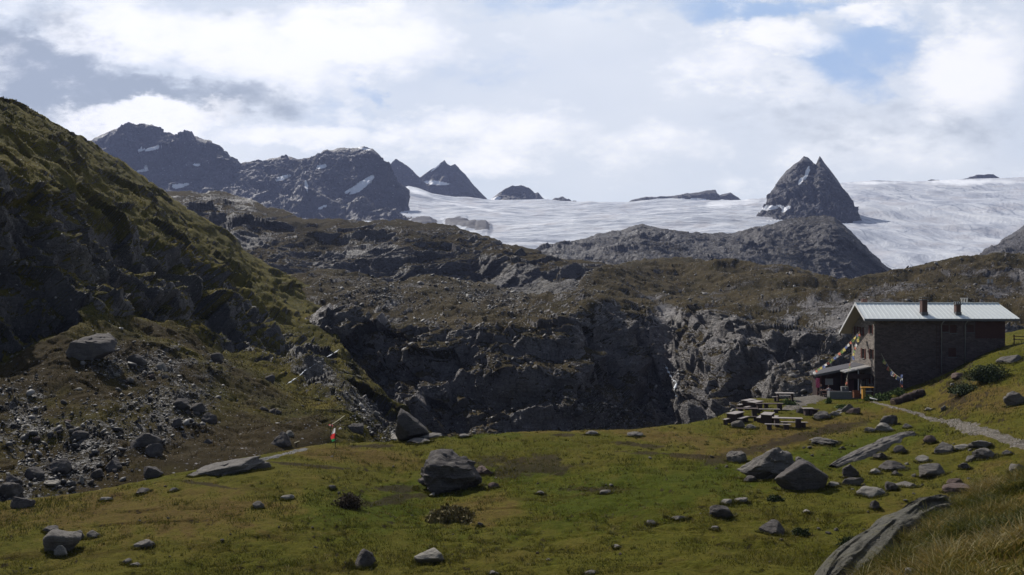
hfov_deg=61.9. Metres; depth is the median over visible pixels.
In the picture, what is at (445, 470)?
boulder
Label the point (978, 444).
boulder
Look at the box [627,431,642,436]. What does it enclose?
boulder
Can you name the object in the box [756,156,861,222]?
mountain
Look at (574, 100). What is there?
sky
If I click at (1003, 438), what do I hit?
path
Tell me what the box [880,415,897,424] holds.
boulder
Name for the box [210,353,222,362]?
boulder
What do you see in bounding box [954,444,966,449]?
boulder
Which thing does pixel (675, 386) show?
stream
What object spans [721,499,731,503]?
boulder
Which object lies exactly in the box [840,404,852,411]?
boulder
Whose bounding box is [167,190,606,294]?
ridge
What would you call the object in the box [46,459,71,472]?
boulder
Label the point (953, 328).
window
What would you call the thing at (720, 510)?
boulder
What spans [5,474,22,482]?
boulder
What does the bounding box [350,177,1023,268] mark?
glacier
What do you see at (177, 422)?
boulder
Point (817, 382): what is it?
banner
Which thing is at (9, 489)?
boulder
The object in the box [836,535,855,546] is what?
tussock
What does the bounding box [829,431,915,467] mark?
rock outcrop
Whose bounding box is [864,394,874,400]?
leafy plant
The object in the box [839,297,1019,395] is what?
mountain hut
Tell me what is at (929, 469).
boulder
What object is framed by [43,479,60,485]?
boulder
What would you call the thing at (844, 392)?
stone trough
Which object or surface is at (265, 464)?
boulder
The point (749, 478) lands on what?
boulder
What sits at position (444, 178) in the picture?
mountain
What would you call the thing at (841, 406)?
leafy plant
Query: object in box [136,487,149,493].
boulder
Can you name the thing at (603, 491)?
boulder
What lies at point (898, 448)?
boulder
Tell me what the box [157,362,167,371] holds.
boulder
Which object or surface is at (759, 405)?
picnic table
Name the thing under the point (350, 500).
shrub
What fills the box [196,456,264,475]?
boulder
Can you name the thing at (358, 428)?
boulder
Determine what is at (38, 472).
boulder
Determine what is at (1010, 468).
boulder
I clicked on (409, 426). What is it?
boulder
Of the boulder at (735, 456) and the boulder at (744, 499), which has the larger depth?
the boulder at (735, 456)
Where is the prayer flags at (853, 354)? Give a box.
[845,332,860,385]
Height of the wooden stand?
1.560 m
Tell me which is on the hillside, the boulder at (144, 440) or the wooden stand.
the boulder at (144, 440)
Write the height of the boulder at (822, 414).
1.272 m
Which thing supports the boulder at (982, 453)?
on the ground at (650, 495)
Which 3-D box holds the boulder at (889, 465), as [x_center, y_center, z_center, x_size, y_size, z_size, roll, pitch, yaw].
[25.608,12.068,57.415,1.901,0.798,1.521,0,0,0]
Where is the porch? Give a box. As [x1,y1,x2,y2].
[840,365,870,389]
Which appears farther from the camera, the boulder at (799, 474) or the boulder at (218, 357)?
the boulder at (218, 357)
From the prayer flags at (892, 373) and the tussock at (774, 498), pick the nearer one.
the tussock at (774, 498)
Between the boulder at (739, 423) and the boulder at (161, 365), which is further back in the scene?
the boulder at (161, 365)
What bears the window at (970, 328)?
in the mountain hut
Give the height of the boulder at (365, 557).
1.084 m
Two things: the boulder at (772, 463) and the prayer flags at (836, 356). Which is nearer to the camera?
the boulder at (772, 463)
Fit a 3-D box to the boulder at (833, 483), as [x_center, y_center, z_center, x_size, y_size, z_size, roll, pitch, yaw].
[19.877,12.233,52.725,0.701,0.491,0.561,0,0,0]
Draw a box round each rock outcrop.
[814,494,953,574]
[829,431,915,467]
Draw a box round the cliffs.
[288,252,1023,436]
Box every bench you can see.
[722,418,730,424]
[737,416,748,421]
[757,409,779,412]
[765,423,790,429]
[781,421,807,426]
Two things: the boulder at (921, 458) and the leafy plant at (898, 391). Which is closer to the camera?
the boulder at (921, 458)
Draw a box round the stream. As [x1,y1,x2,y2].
[665,365,677,397]
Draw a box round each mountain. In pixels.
[91,122,411,220]
[391,159,998,201]
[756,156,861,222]
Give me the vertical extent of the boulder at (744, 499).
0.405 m
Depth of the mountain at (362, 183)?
2180.47 m
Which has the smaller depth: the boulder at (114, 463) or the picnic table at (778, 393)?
the boulder at (114, 463)
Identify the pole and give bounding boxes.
[900,371,902,387]
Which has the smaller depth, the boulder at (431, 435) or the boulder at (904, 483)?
the boulder at (904, 483)
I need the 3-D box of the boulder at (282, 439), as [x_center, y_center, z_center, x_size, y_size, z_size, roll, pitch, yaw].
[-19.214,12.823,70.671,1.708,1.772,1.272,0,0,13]
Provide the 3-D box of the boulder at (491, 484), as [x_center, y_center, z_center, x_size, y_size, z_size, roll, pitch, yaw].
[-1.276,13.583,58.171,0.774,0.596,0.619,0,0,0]
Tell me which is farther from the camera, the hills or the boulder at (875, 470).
the hills
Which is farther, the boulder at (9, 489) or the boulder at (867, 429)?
the boulder at (867, 429)
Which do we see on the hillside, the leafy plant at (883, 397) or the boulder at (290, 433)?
the boulder at (290, 433)
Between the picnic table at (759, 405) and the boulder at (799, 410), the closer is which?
the boulder at (799, 410)
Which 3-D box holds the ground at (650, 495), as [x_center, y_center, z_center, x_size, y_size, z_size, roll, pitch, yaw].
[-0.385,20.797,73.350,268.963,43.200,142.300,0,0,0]
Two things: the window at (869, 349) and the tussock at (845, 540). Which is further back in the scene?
the window at (869, 349)
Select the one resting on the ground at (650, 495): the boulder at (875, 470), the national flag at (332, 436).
the boulder at (875, 470)
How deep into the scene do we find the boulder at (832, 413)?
86.22 m
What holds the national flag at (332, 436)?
attached to the flagpole
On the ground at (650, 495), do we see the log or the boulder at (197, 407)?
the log
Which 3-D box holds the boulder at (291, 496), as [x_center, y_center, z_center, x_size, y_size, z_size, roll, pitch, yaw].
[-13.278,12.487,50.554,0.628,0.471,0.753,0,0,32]
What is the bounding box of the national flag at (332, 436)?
[330,428,334,441]
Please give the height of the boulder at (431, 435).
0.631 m
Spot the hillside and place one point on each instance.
(71, 296)
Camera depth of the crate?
100.73 m
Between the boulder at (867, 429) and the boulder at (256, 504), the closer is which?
the boulder at (256, 504)
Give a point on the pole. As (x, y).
(901, 380)
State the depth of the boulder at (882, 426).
73.59 m
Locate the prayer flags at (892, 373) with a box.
[881,354,899,380]
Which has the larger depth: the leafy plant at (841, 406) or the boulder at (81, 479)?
the leafy plant at (841, 406)
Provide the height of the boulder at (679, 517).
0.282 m
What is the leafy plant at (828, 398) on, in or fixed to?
on the ground at (650, 495)
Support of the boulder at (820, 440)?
on the ground at (650, 495)
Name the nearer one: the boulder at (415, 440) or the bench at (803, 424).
the boulder at (415, 440)
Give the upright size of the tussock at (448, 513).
1.128 m
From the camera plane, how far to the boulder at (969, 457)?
58.05 m
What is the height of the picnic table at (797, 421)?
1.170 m
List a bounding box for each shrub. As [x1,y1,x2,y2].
[331,491,366,509]
[946,381,978,394]
[960,363,1013,382]
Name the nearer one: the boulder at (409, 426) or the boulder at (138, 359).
the boulder at (409, 426)
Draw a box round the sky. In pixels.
[0,0,1023,201]
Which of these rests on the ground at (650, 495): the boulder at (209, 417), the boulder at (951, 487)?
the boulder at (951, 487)
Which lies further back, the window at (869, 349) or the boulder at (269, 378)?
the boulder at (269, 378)
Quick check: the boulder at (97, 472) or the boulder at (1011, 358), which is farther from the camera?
the boulder at (1011, 358)
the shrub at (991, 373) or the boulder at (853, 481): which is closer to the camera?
the boulder at (853, 481)
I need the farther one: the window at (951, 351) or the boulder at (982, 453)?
the window at (951, 351)
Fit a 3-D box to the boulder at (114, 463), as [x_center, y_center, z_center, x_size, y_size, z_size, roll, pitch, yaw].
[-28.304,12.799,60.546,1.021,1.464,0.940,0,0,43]
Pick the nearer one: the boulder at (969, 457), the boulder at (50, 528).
the boulder at (50, 528)
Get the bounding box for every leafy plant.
[780,398,798,405]
[825,396,831,403]
[834,404,846,408]
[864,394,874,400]
[873,391,894,400]
[890,386,907,395]
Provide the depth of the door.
104.55 m
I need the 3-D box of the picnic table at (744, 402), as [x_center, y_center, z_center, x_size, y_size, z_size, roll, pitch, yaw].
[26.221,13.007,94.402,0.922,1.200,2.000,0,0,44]
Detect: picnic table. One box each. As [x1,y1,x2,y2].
[725,411,743,422]
[736,408,757,415]
[741,398,756,407]
[747,400,763,409]
[755,403,783,410]
[760,412,774,423]
[772,417,802,427]
[775,392,794,401]
[802,408,813,415]
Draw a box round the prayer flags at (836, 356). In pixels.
[811,331,859,373]
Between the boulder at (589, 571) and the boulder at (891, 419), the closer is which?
the boulder at (589, 571)
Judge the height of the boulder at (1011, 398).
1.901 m
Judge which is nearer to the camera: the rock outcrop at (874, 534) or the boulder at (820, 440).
the rock outcrop at (874, 534)
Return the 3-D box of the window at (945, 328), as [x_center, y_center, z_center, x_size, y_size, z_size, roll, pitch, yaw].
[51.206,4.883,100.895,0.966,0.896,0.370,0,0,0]
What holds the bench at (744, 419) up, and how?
on the ground at (650, 495)
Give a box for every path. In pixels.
[782,398,825,409]
[871,401,1023,448]
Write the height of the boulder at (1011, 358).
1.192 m
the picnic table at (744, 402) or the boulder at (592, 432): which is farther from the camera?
the picnic table at (744, 402)
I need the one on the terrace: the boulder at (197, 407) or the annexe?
the annexe
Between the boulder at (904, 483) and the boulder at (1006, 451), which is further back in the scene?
the boulder at (1006, 451)
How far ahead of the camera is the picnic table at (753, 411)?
87.55 m
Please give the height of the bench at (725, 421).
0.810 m
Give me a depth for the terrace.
101.83 m
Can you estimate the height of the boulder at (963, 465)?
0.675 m
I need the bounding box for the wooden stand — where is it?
[860,387,873,398]
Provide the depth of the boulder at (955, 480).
50.81 m
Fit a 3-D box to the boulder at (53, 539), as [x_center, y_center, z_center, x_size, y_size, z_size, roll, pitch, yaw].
[-21.562,12.345,41.019,1.682,1.438,1.345,0,0,0]
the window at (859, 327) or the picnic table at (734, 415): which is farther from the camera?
the window at (859, 327)
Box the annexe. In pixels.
[809,362,864,394]
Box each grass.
[832,462,1023,574]
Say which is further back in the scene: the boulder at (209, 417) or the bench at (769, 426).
the bench at (769, 426)
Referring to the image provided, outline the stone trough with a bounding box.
[827,386,851,398]
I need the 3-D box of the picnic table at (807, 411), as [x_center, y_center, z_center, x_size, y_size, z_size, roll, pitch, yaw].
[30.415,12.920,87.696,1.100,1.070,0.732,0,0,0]
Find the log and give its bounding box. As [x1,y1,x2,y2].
[890,389,924,404]
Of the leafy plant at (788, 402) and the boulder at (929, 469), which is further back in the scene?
the leafy plant at (788, 402)
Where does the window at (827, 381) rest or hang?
in the annexe
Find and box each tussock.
[425,503,475,524]
[766,494,784,501]
[791,526,812,536]
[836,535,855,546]
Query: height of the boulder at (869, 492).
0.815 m
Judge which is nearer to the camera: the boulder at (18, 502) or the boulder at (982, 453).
the boulder at (18, 502)
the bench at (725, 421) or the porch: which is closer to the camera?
the bench at (725, 421)
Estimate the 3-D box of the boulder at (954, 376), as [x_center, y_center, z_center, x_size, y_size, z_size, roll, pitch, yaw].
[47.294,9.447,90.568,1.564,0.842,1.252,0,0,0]
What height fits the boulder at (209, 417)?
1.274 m
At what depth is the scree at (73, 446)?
69.71 m
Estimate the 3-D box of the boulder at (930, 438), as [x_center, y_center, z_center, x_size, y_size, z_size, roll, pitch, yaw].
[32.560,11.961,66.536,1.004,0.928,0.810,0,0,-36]
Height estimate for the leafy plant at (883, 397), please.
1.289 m
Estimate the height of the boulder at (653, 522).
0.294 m
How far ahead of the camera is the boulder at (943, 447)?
61.50 m
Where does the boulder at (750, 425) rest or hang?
on the ground at (650, 495)
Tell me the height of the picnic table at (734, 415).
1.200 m
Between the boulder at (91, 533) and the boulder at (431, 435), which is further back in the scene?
the boulder at (431, 435)
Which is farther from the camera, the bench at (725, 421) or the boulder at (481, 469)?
the bench at (725, 421)
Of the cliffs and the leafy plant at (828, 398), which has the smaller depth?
the leafy plant at (828, 398)
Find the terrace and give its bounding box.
[790,394,875,398]
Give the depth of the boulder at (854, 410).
86.79 m
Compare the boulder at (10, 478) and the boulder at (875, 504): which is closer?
the boulder at (875, 504)
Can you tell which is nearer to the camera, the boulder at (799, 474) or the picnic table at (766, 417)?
the boulder at (799, 474)
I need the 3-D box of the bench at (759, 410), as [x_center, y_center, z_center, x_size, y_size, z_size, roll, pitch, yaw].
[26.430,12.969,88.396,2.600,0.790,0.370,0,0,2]
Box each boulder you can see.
[0,482,23,498]
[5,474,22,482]
[10,497,35,508]
[24,466,44,478]
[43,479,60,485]
[43,525,58,532]
[43,529,81,551]
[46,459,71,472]
[54,545,67,556]
[65,333,116,360]
[71,430,88,437]
[78,476,84,482]
[86,530,99,537]
[90,468,103,476]
[105,457,121,472]
[126,354,147,365]
[130,433,163,448]
[134,539,154,548]
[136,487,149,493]
[143,466,163,477]
[145,443,163,456]
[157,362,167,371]
[171,418,181,427]
[173,398,189,409]
[191,403,205,412]
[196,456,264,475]
[201,412,216,423]
[203,439,212,443]
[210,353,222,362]
[250,461,271,469]
[252,501,263,507]
[265,375,274,383]
[271,432,291,446]
[280,494,294,499]
[286,430,293,436]
[348,423,363,434]
[355,549,375,567]
[395,408,428,440]
[407,438,427,442]
[414,548,443,563]
[418,449,481,493]
[420,433,441,438]
[476,465,492,474]
[488,482,498,487]
[584,570,595,574]
[585,431,597,434]
[600,490,610,494]
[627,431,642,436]
[646,520,655,524]
[672,516,684,519]
[709,505,732,516]
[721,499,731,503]
[726,451,746,461]
[731,420,744,427]
[736,497,747,501]
[737,447,794,478]
[744,475,756,481]
[745,424,756,428]
[759,519,784,534]
[774,459,827,490]
[796,407,803,412]
[809,437,838,444]
[813,411,830,418]
[828,482,839,485]
[830,411,838,415]
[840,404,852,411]
[842,464,858,477]
[842,477,863,484]
[846,407,860,412]
[856,486,884,498]
[864,427,874,431]
[870,468,880,472]
[870,500,879,508]
[873,452,886,458]
[875,423,892,430]
[878,460,904,470]
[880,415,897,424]
[885,481,897,490]
[893,445,905,452]
[895,481,916,486]
[915,455,928,462]
[919,463,944,477]
[923,435,935,442]
[934,441,953,452]
[942,483,969,492]
[946,478,961,482]
[951,373,962,379]
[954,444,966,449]
[958,463,969,468]
[966,455,974,461]
[967,440,991,447]
[972,448,994,458]
[996,355,1021,362]
[1002,450,1011,454]
[1003,391,1023,405]
[1009,464,1023,470]
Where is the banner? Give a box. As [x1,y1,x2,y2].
[816,378,819,387]
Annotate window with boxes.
[824,378,833,384]
[859,327,863,335]
[861,348,865,358]
[869,349,873,359]
[942,325,949,332]
[948,348,956,357]
[949,325,957,333]
[967,325,973,331]
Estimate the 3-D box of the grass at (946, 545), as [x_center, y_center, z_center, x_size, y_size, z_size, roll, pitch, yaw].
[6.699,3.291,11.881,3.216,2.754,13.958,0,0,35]
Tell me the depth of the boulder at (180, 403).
76.25 m
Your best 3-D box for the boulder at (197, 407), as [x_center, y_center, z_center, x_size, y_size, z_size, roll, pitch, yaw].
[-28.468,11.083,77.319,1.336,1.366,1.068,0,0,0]
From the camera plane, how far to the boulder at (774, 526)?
42.36 m
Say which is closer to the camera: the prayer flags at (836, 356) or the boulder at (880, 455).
the boulder at (880, 455)
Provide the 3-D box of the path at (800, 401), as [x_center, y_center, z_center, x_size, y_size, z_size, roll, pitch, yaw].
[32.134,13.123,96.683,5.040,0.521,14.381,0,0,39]
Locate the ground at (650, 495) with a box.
[0,329,1023,574]
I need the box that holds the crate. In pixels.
[853,390,859,397]
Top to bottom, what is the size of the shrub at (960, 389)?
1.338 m
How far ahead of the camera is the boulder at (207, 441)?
68.40 m
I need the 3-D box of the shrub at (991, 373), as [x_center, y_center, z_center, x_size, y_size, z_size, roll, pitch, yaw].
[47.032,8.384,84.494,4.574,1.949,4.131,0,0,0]
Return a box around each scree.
[0,159,395,500]
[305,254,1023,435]
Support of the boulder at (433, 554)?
on the ground at (650, 495)
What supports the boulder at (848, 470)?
on the ground at (650, 495)
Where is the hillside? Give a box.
[0,97,432,500]
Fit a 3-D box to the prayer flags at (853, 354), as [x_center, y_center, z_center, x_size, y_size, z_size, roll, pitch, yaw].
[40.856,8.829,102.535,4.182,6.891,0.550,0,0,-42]
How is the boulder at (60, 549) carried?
on the ground at (650, 495)
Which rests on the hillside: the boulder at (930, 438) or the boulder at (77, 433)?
the boulder at (77, 433)
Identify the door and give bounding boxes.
[846,380,853,393]
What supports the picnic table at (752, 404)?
on the ground at (650, 495)
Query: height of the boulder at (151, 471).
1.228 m
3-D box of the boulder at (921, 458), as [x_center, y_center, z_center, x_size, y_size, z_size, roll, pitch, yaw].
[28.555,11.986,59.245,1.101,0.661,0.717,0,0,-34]
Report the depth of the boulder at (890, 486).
50.96 m
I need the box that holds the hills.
[536,215,1023,278]
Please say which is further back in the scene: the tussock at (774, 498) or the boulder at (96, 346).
the boulder at (96, 346)
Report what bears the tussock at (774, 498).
on the ground at (650, 495)
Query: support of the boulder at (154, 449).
on the hillside
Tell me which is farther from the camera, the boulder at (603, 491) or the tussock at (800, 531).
the boulder at (603, 491)
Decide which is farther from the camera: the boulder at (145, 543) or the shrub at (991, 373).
the shrub at (991, 373)
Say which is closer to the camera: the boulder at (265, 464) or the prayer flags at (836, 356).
the boulder at (265, 464)
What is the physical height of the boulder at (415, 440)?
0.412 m
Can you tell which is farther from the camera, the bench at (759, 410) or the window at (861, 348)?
the window at (861, 348)

